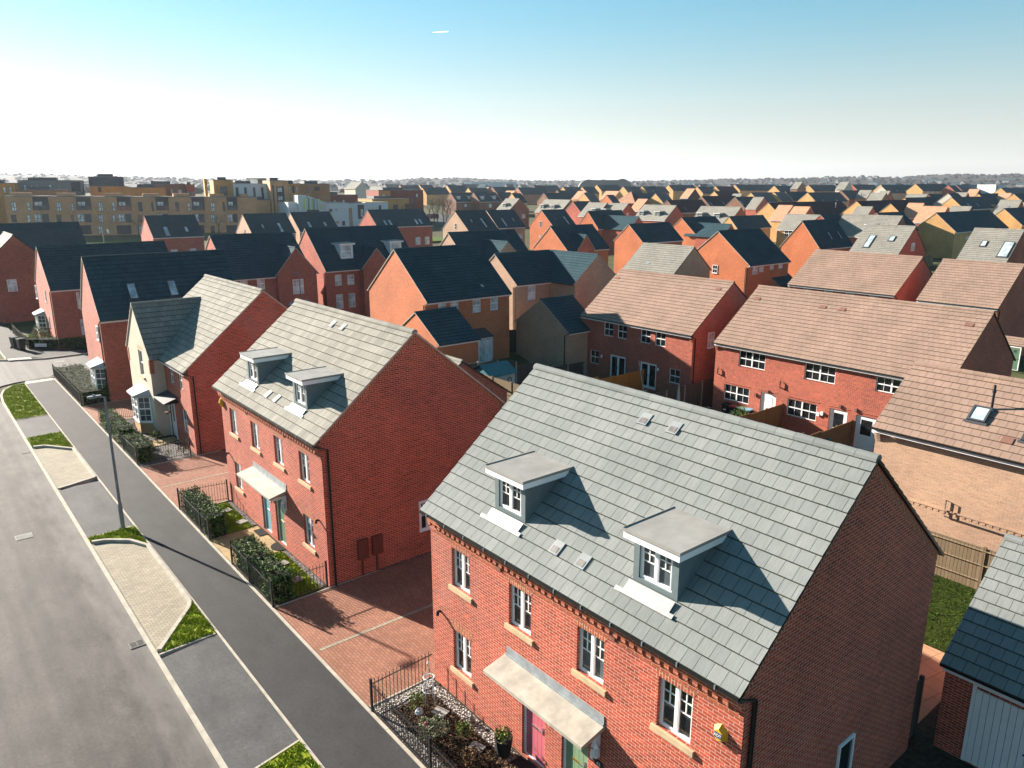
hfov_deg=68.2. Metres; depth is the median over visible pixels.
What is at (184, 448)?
bush
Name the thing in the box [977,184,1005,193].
hall
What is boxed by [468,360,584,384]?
fence
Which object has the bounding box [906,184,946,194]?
brick house
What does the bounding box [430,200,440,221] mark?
bare tree
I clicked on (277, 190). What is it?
apartment block
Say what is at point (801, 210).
brick house
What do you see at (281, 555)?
lawn
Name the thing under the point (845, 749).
window
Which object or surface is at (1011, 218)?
brick house
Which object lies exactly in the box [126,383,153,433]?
bay window
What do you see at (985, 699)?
garage door
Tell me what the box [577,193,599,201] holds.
brick house
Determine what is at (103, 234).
dish pole
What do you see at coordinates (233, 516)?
lawn
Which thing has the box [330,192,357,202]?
apartment block
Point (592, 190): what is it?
brick house
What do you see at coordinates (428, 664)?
plant obelisk
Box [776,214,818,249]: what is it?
brick house
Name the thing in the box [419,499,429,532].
window
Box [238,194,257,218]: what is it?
terrace block
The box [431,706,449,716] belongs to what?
stepping stone
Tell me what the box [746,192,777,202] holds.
brick house
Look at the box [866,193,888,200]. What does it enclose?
brick house
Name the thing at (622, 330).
window
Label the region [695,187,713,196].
brick house
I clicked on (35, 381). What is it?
tactile paving
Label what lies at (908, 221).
brick house
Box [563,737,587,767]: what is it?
door
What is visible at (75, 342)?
hedge
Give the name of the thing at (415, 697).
bush
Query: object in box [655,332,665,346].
window
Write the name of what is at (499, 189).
brick house
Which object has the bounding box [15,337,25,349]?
wheelie bin
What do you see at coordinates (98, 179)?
apartment block
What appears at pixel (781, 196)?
brick house
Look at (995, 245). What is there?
brick house
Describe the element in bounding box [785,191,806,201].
brick house
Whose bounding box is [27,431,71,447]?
grass verge
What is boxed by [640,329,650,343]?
window
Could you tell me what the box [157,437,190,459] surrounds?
railing
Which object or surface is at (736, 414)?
bush
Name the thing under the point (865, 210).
brick house
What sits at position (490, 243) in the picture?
brick house
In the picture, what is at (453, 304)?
window
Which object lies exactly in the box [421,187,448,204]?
brick house
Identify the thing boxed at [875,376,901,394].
window
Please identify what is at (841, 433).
fence
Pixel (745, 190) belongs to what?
brick house
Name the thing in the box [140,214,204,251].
brick house
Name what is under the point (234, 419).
window
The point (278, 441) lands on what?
window
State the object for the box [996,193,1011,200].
brick house
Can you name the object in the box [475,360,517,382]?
garden shed
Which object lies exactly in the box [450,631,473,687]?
window
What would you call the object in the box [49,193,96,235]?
terrace block
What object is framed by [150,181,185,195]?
apartment block
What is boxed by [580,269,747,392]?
semi detached house
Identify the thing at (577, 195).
brick house
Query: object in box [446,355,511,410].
garage
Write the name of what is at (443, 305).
window
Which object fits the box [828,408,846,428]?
door
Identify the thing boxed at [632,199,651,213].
brick house
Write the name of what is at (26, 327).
ground
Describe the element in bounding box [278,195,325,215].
school building
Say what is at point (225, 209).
terrace block
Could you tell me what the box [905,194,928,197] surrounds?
brick house
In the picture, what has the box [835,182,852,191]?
brick house
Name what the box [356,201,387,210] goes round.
school building
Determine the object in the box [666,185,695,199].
brick house
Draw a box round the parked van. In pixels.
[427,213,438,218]
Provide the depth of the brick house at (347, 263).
84.00 m
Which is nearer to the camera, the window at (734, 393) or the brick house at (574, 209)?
the window at (734, 393)
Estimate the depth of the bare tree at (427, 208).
274.92 m
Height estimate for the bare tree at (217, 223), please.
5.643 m
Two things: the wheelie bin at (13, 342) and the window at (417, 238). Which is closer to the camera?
the wheelie bin at (13, 342)
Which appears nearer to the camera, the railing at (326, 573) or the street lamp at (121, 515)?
the railing at (326, 573)
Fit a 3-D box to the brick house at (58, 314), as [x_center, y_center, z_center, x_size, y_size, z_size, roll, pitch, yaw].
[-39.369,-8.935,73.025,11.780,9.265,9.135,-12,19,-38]
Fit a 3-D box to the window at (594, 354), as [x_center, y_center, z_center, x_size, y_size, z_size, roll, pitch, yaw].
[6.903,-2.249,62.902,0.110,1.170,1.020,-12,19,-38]
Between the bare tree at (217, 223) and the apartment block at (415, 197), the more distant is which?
the apartment block at (415, 197)
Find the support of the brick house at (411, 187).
on the ground at (26, 327)
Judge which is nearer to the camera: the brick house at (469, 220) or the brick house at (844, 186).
the brick house at (469, 220)
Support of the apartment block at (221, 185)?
on the ground at (26, 327)
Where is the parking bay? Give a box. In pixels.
[33,447,186,651]
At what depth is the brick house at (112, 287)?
51.52 m
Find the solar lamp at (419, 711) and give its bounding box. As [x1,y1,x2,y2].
[415,707,423,715]
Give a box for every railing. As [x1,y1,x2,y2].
[11,323,29,349]
[52,364,81,405]
[109,403,133,417]
[121,433,137,464]
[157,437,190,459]
[176,479,228,509]
[178,490,210,540]
[229,539,273,607]
[296,560,327,593]
[369,651,432,711]
[371,683,457,767]
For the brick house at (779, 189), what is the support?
on the ground at (26, 327)
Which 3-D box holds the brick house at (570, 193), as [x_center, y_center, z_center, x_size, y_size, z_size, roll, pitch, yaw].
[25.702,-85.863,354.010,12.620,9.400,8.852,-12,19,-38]
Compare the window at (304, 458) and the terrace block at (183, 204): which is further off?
the terrace block at (183, 204)
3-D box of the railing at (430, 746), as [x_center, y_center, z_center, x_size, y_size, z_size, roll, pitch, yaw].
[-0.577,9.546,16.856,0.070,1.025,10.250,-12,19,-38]
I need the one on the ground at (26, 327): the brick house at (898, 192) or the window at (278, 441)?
the brick house at (898, 192)
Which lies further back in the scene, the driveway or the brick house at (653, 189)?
the brick house at (653, 189)
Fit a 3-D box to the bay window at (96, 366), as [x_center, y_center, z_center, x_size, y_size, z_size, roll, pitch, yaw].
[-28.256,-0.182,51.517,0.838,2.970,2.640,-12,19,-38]
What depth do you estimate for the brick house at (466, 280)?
63.04 m
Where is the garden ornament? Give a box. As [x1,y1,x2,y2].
[468,715,473,722]
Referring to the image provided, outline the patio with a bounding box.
[918,644,944,722]
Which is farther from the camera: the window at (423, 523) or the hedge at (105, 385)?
the hedge at (105, 385)
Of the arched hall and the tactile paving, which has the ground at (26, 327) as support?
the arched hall
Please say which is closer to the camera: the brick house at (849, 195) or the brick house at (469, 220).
the brick house at (469, 220)
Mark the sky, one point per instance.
(323, 90)
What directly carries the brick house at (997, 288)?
on the ground at (26, 327)
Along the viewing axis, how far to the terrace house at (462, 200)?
314.77 m
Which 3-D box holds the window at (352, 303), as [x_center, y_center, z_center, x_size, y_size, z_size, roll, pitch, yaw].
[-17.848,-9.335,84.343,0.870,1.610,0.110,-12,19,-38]
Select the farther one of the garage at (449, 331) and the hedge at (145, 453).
the garage at (449, 331)
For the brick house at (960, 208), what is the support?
on the ground at (26, 327)
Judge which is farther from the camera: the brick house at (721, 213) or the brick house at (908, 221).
the brick house at (721, 213)
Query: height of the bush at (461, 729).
0.451 m
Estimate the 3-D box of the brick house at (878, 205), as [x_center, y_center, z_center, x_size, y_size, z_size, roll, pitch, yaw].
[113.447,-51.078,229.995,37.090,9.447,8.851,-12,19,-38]
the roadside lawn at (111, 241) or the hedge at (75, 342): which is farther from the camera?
the roadside lawn at (111, 241)
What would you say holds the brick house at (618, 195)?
on the ground at (26, 327)
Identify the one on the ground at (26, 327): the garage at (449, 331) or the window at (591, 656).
the garage at (449, 331)
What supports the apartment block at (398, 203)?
on the ground at (26, 327)
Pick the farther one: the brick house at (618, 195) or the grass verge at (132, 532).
the brick house at (618, 195)
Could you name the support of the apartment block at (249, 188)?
on the ground at (26, 327)
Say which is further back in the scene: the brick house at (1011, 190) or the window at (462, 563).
the brick house at (1011, 190)
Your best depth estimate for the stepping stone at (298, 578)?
27.73 m
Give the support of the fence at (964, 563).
on the garden ground at (922, 750)
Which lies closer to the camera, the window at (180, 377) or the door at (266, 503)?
the door at (266, 503)
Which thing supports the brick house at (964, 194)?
on the ground at (26, 327)
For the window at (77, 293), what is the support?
in the brick house at (58, 314)
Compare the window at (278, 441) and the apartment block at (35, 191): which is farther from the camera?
the apartment block at (35, 191)
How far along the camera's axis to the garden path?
31.11 m
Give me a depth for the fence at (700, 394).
54.78 m
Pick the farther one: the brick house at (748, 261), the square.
the square
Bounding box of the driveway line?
[163,472,432,650]
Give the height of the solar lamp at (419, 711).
0.250 m
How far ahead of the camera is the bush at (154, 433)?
43.27 m
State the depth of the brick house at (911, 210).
199.64 m
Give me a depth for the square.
284.67 m
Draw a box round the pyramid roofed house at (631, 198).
[618,191,641,206]
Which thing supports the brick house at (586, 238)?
on the ground at (26, 327)
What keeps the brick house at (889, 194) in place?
on the ground at (26, 327)
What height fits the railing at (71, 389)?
1.025 m
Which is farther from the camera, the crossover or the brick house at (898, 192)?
the brick house at (898, 192)
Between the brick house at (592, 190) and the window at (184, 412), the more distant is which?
the brick house at (592, 190)
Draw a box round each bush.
[29,325,49,337]
[147,430,163,438]
[177,443,188,452]
[408,689,425,709]
[416,714,427,723]
[418,714,449,742]
[455,719,473,738]
[462,745,482,764]
[729,406,748,415]
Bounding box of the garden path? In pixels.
[149,436,278,562]
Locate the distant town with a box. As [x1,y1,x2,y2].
[21,175,1023,190]
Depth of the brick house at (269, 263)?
77.43 m
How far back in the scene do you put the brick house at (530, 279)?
71.66 m
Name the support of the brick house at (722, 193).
on the ground at (26, 327)
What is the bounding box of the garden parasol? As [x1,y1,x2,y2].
[676,384,679,400]
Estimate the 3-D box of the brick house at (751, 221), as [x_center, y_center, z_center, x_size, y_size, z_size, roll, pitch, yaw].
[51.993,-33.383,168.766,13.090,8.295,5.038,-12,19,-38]
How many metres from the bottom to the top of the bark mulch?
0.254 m
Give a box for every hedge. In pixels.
[25,335,86,347]
[54,364,109,404]
[97,407,134,444]
[103,382,109,400]
[122,431,154,463]
[179,484,228,538]
[230,534,296,602]
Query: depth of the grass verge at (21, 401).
50.50 m
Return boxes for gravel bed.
[124,419,193,466]
[374,679,519,767]
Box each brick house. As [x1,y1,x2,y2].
[0,221,85,250]
[0,231,39,322]
[32,240,168,348]
[80,249,233,400]
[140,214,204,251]
[205,232,319,307]
[236,213,295,238]
[288,211,337,243]
[298,225,408,316]
[344,182,368,197]
[359,209,432,246]
[367,244,511,362]
[369,186,381,189]
[399,185,420,189]
[419,185,432,188]
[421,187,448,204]
[439,229,528,259]
[442,210,498,238]
[446,185,466,192]
[466,188,488,193]
[486,209,525,243]
[489,249,615,329]
[491,187,515,191]
[496,192,510,202]
[496,198,528,226]
[509,193,527,205]
[515,187,547,204]
[529,209,575,249]
[532,224,609,264]
[533,185,559,192]
[534,199,571,216]
[537,193,571,207]
[555,190,577,198]
[561,187,580,190]
[566,201,589,224]
[571,191,587,200]
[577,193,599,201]
[578,202,608,223]
[579,210,642,254]
[580,187,599,198]
[595,185,620,198]
[599,191,622,201]
[601,195,619,203]
[601,203,635,215]
[613,222,683,272]
[619,187,641,195]
[622,242,711,277]
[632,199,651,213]
[634,193,654,199]
[635,204,683,225]
[640,186,669,194]
[649,193,671,204]
[663,199,706,216]
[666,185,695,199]
[673,216,733,248]
[680,188,699,199]
[693,206,745,222]
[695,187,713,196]
[697,228,790,298]
[698,196,735,205]
[710,191,738,195]
[712,186,738,192]
[723,215,771,238]
[726,197,752,211]
[734,184,775,196]
[745,197,766,214]
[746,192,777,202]
[755,201,846,221]
[768,186,791,192]
[768,205,793,241]
[771,192,792,201]
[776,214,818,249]
[779,219,852,276]
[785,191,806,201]
[787,249,932,301]
[789,206,814,214]
[790,182,805,191]
[797,192,848,206]
[806,185,835,191]
[815,214,840,220]
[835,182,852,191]
[838,214,905,244]
[839,190,858,207]
[841,200,916,216]
[850,224,925,257]
[851,184,876,190]
[852,206,875,214]
[854,190,872,202]
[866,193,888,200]
[873,185,912,191]
[873,186,910,199]
[874,212,918,231]
[879,191,893,199]
[880,203,907,213]
[902,197,938,205]
[904,203,924,221]
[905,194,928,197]
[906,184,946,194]
[913,206,949,225]
[916,258,1023,370]
[917,210,1008,258]
[928,194,943,198]
[933,193,961,205]
[940,196,993,212]
[941,185,961,195]
[949,206,972,211]
[956,185,976,191]
[956,192,969,196]
[957,228,1023,263]
[968,189,980,196]
[974,193,998,211]
[993,200,1023,213]
[994,188,1023,194]
[995,207,1023,228]
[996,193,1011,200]
[1005,193,1023,204]
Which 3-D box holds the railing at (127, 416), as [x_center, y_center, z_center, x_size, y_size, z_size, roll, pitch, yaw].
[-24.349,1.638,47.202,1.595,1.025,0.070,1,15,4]
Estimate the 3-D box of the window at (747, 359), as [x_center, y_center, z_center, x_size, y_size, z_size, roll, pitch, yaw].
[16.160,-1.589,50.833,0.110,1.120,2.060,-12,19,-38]
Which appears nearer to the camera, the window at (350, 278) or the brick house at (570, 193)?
the window at (350, 278)
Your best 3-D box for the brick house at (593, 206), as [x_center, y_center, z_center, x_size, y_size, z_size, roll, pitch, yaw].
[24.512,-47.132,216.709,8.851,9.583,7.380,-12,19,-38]
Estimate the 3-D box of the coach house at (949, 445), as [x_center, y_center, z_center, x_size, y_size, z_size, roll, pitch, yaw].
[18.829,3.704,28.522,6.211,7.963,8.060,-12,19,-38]
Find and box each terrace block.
[3,193,52,222]
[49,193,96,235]
[92,193,135,235]
[132,193,170,234]
[169,193,208,232]
[205,194,239,232]
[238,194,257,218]
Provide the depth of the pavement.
25.52 m
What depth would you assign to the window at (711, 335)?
56.08 m
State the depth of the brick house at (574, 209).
225.73 m
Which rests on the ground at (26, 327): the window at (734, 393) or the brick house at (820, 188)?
the brick house at (820, 188)
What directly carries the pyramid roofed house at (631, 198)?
on the ground at (26, 327)
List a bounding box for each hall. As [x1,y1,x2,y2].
[578,179,631,187]
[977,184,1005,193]
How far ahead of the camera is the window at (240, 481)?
33.65 m
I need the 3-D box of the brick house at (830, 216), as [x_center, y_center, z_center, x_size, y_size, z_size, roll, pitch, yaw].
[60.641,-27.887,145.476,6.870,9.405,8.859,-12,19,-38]
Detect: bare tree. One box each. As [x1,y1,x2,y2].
[130,219,142,236]
[214,215,221,233]
[424,200,433,219]
[429,201,439,223]
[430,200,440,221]
[436,201,448,225]
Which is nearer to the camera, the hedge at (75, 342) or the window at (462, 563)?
the window at (462, 563)
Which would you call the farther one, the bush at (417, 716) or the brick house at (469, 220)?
the brick house at (469, 220)
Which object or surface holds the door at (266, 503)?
in the semi detached house at (350, 438)
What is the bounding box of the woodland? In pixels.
[0,173,1023,193]
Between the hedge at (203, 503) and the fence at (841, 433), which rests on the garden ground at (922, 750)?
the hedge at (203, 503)
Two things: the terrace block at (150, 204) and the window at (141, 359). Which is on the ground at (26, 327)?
the terrace block at (150, 204)
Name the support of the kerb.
on the road
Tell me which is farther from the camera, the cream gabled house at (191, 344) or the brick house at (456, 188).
the brick house at (456, 188)
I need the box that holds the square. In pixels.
[430,214,450,224]
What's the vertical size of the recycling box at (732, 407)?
0.970 m
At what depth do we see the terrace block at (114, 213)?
210.99 m
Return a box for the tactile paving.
[7,357,53,383]
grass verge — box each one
[3,383,46,419]
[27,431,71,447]
[88,525,146,543]
[162,600,215,651]
[258,741,320,767]
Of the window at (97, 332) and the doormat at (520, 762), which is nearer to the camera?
the doormat at (520, 762)
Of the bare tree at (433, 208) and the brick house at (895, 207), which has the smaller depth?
the brick house at (895, 207)
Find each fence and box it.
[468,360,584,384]
[484,374,519,400]
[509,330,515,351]
[594,369,643,390]
[644,378,713,406]
[731,403,782,427]
[802,419,852,445]
[909,674,924,738]
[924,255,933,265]
[929,530,995,589]
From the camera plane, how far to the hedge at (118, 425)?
43.54 m
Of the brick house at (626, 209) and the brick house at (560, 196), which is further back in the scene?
the brick house at (560, 196)
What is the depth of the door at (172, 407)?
43.73 m
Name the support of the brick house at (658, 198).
on the ground at (26, 327)
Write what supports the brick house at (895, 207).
on the ground at (26, 327)
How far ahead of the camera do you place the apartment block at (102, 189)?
222.80 m
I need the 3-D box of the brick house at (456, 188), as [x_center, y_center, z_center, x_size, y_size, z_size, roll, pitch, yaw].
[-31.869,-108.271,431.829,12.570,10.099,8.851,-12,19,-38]
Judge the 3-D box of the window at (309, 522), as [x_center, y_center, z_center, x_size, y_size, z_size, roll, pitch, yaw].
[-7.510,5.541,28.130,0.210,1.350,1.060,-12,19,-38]
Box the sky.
[0,0,1023,181]
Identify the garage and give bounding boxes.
[401,307,480,363]
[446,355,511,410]
[514,295,590,375]
[771,273,792,287]
[933,533,1023,767]
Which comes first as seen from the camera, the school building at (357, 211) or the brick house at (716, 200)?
the school building at (357, 211)
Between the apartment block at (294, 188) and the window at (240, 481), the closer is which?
the window at (240, 481)
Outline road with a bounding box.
[0,354,219,767]
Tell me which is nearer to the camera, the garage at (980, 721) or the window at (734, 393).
the garage at (980, 721)
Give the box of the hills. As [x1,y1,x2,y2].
[0,174,1023,187]
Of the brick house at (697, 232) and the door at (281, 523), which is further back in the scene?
the brick house at (697, 232)
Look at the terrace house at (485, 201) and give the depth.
315.60 m
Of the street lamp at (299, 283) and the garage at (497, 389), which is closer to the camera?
the garage at (497, 389)
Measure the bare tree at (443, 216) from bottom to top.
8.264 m
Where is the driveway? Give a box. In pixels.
[83,399,434,706]
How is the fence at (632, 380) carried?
on the ground at (26, 327)
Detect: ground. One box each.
[0,191,1023,481]
[52,370,975,767]
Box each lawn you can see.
[86,239,141,243]
[214,501,252,532]
[272,551,320,597]
[924,574,976,651]
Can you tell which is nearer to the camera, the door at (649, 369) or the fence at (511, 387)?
the fence at (511, 387)
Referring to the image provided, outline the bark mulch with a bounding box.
[392,691,514,767]
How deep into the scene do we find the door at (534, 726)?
18.86 m
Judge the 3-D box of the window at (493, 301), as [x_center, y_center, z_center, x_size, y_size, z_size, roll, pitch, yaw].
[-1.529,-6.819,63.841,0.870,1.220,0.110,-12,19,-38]
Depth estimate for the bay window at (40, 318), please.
71.36 m
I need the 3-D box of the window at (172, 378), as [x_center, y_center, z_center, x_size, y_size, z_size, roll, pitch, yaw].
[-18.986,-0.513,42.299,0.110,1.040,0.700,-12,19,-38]
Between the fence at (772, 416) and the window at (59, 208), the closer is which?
the fence at (772, 416)
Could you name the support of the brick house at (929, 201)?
on the ground at (26, 327)
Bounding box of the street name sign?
[35,343,46,348]
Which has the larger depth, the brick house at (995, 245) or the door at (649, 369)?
the brick house at (995, 245)
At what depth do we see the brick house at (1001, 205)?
213.31 m
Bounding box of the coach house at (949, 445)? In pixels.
[872,361,1023,551]
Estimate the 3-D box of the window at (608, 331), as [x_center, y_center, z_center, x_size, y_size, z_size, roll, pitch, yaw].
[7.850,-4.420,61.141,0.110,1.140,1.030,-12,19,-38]
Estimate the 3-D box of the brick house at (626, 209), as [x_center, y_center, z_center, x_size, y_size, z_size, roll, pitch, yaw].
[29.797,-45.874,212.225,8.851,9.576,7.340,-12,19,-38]
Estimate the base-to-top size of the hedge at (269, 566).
1.186 m
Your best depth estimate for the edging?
24.32 m
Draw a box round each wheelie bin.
[8,336,19,348]
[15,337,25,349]
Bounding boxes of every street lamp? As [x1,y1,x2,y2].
[87,394,124,527]
[292,272,300,298]
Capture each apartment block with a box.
[0,180,18,222]
[15,187,69,195]
[17,177,85,195]
[88,174,123,194]
[90,183,126,195]
[126,184,165,195]
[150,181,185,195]
[185,182,195,195]
[203,177,233,195]
[233,181,267,198]
[257,197,270,212]
[263,178,288,212]
[288,181,299,200]
[300,181,330,201]
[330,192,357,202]
[358,196,408,208]
[366,187,423,209]
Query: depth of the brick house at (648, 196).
305.02 m
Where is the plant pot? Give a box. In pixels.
[494,725,512,758]
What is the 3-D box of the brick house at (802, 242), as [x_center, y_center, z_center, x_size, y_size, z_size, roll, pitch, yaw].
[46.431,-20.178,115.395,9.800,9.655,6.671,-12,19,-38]
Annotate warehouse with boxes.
[464,182,515,188]
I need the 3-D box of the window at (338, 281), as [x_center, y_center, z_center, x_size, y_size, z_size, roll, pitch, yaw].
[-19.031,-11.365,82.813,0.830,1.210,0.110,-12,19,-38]
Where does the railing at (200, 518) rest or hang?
on the edging
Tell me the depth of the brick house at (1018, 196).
263.62 m
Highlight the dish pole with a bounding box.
[102,227,108,242]
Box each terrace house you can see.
[444,192,471,214]
[470,192,500,210]
[712,285,1015,452]
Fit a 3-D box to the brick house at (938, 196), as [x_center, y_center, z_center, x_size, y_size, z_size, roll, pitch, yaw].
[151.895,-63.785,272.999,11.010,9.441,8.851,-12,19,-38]
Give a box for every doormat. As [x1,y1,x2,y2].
[253,528,267,535]
[271,542,285,550]
[510,756,534,767]
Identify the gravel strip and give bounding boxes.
[229,501,325,586]
[330,551,430,587]
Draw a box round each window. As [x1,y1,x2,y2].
[7,279,17,291]
[11,202,16,210]
[11,215,16,221]
[32,308,47,337]
[34,214,41,221]
[56,202,61,210]
[56,215,61,221]
[76,292,79,308]
[77,214,83,221]
[80,319,84,334]
[86,357,105,388]
[95,325,99,340]
[98,202,103,210]
[98,215,103,221]
[118,214,124,221]
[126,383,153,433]
[138,202,142,210]
[139,350,144,375]
[170,369,173,384]
[175,202,179,210]
[179,374,182,388]
[183,409,188,432]
[210,202,214,210]
[227,214,232,221]
[229,409,238,439]
[235,463,244,495]
[250,422,260,455]
[257,279,264,288]
[273,437,284,471]
[293,279,303,293]
[298,452,311,490]
[302,515,315,554]
[335,275,341,285]
[336,294,343,308]
[347,274,354,284]
[349,293,355,307]
[416,237,420,244]
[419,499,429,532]
[438,303,445,307]
[448,549,472,603]
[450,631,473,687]
[451,302,457,308]
[473,299,480,312]
[490,297,497,310]
[504,585,533,645]
[528,285,534,300]
[571,627,606,696]
[591,349,598,364]
[604,322,612,336]
[618,325,626,339]
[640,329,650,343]
[650,678,693,757]
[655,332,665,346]
[669,368,679,384]
[707,332,714,348]
[712,265,717,273]
[724,384,748,404]
[739,350,765,370]
[752,267,757,274]
[784,230,792,235]
[787,398,816,421]
[804,362,835,384]
[835,732,855,767]
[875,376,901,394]
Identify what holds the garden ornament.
on the gravel bed at (460, 710)
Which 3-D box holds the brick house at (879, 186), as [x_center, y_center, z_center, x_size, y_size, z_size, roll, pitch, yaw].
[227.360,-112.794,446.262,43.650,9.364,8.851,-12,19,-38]
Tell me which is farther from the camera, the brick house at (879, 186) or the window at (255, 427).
the brick house at (879, 186)
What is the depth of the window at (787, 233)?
160.98 m
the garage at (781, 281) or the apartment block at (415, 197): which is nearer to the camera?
the garage at (781, 281)
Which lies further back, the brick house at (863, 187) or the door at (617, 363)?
the brick house at (863, 187)
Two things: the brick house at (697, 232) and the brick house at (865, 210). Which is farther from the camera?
the brick house at (865, 210)
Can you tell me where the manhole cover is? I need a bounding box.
[14,532,32,540]
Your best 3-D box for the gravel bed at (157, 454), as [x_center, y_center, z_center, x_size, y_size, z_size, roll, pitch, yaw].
[-21.131,3.164,43.412,2.700,0.030,9.350,-12,19,-38]
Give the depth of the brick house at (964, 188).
411.75 m
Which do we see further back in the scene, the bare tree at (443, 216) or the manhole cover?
the bare tree at (443, 216)
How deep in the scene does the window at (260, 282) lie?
76.30 m
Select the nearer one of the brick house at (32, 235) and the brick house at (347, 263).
the brick house at (347, 263)
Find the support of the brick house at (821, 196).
on the ground at (26, 327)
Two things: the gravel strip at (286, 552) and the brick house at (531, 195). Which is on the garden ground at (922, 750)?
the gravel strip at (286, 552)
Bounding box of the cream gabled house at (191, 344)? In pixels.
[125,274,287,454]
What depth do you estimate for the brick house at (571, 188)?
421.61 m
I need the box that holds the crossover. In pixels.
[16,415,297,767]
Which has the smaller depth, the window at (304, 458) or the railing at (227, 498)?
the window at (304, 458)
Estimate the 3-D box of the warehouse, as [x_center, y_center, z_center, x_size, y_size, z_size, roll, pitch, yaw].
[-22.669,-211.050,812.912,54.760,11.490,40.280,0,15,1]
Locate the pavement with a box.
[0,322,419,767]
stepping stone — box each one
[236,519,247,524]
[292,576,302,583]
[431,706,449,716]
[468,741,485,753]
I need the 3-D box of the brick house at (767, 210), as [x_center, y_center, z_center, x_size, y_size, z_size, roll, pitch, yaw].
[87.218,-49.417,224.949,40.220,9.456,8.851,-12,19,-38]
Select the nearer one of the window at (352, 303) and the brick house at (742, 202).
the window at (352, 303)
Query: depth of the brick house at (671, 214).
196.63 m
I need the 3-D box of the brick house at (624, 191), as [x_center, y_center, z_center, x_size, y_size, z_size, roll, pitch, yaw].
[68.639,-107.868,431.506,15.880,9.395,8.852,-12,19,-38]
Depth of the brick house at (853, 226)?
139.67 m
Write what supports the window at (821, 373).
in the terrace house at (813, 362)
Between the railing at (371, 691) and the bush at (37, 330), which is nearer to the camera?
the railing at (371, 691)
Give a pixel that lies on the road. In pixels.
(83, 684)
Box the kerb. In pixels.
[0,353,227,767]
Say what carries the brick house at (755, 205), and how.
on the ground at (26, 327)
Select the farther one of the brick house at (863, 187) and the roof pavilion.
the brick house at (863, 187)
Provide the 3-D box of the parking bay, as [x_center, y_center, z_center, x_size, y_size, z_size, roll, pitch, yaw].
[-18.207,5.940,33.321,1.670,0.200,24.450,-12,19,-38]
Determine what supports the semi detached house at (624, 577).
on the ground at (26, 327)
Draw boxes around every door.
[171,404,176,435]
[263,497,271,532]
[276,499,285,544]
[524,706,544,767]
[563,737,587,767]
[610,354,625,376]
[640,361,656,389]
[760,392,775,410]
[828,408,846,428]
[853,415,876,450]
[964,689,1023,767]
[1010,346,1021,370]
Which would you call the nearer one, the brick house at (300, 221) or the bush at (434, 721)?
the bush at (434, 721)
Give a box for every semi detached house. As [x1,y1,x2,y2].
[212,298,504,586]
[419,363,944,767]
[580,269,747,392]
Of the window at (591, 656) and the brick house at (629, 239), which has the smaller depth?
the window at (591, 656)
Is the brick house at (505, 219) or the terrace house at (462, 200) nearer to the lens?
the brick house at (505, 219)
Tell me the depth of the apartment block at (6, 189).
210.56 m
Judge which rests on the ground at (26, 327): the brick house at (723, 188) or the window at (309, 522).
the brick house at (723, 188)
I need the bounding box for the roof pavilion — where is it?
[242,178,279,182]
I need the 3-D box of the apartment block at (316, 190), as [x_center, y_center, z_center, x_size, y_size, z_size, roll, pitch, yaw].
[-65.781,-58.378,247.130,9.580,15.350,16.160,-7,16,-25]
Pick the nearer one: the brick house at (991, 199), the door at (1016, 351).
the door at (1016, 351)
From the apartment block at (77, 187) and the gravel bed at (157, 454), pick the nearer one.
the gravel bed at (157, 454)
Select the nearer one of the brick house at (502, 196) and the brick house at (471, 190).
the brick house at (502, 196)
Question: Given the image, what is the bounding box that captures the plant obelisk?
[422,661,435,706]
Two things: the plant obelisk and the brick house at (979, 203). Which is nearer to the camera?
the plant obelisk
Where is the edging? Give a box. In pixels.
[0,351,434,767]
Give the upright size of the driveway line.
0.030 m
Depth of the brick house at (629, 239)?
126.03 m
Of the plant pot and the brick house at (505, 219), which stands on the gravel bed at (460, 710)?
the plant pot
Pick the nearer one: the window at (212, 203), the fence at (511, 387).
the fence at (511, 387)
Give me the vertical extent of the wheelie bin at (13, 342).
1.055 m
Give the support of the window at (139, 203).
in the terrace block at (150, 204)
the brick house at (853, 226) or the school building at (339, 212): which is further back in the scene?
the school building at (339, 212)
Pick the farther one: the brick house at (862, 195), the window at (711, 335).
the brick house at (862, 195)
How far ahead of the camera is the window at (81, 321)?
68.70 m
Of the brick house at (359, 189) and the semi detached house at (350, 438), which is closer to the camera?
the semi detached house at (350, 438)
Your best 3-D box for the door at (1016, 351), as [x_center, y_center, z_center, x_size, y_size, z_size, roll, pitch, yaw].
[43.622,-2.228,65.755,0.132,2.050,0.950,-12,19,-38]
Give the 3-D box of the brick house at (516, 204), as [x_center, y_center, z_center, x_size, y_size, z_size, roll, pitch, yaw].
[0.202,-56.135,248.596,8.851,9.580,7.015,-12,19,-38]
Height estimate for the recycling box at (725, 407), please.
0.970 m
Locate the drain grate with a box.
[128,639,145,648]
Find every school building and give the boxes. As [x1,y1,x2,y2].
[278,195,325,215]
[325,202,348,226]
[348,203,365,225]
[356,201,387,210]
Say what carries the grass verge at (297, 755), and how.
on the ground at (26, 327)
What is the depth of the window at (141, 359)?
44.41 m
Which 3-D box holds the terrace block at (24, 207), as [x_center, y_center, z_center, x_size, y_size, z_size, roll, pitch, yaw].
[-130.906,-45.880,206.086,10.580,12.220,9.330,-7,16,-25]

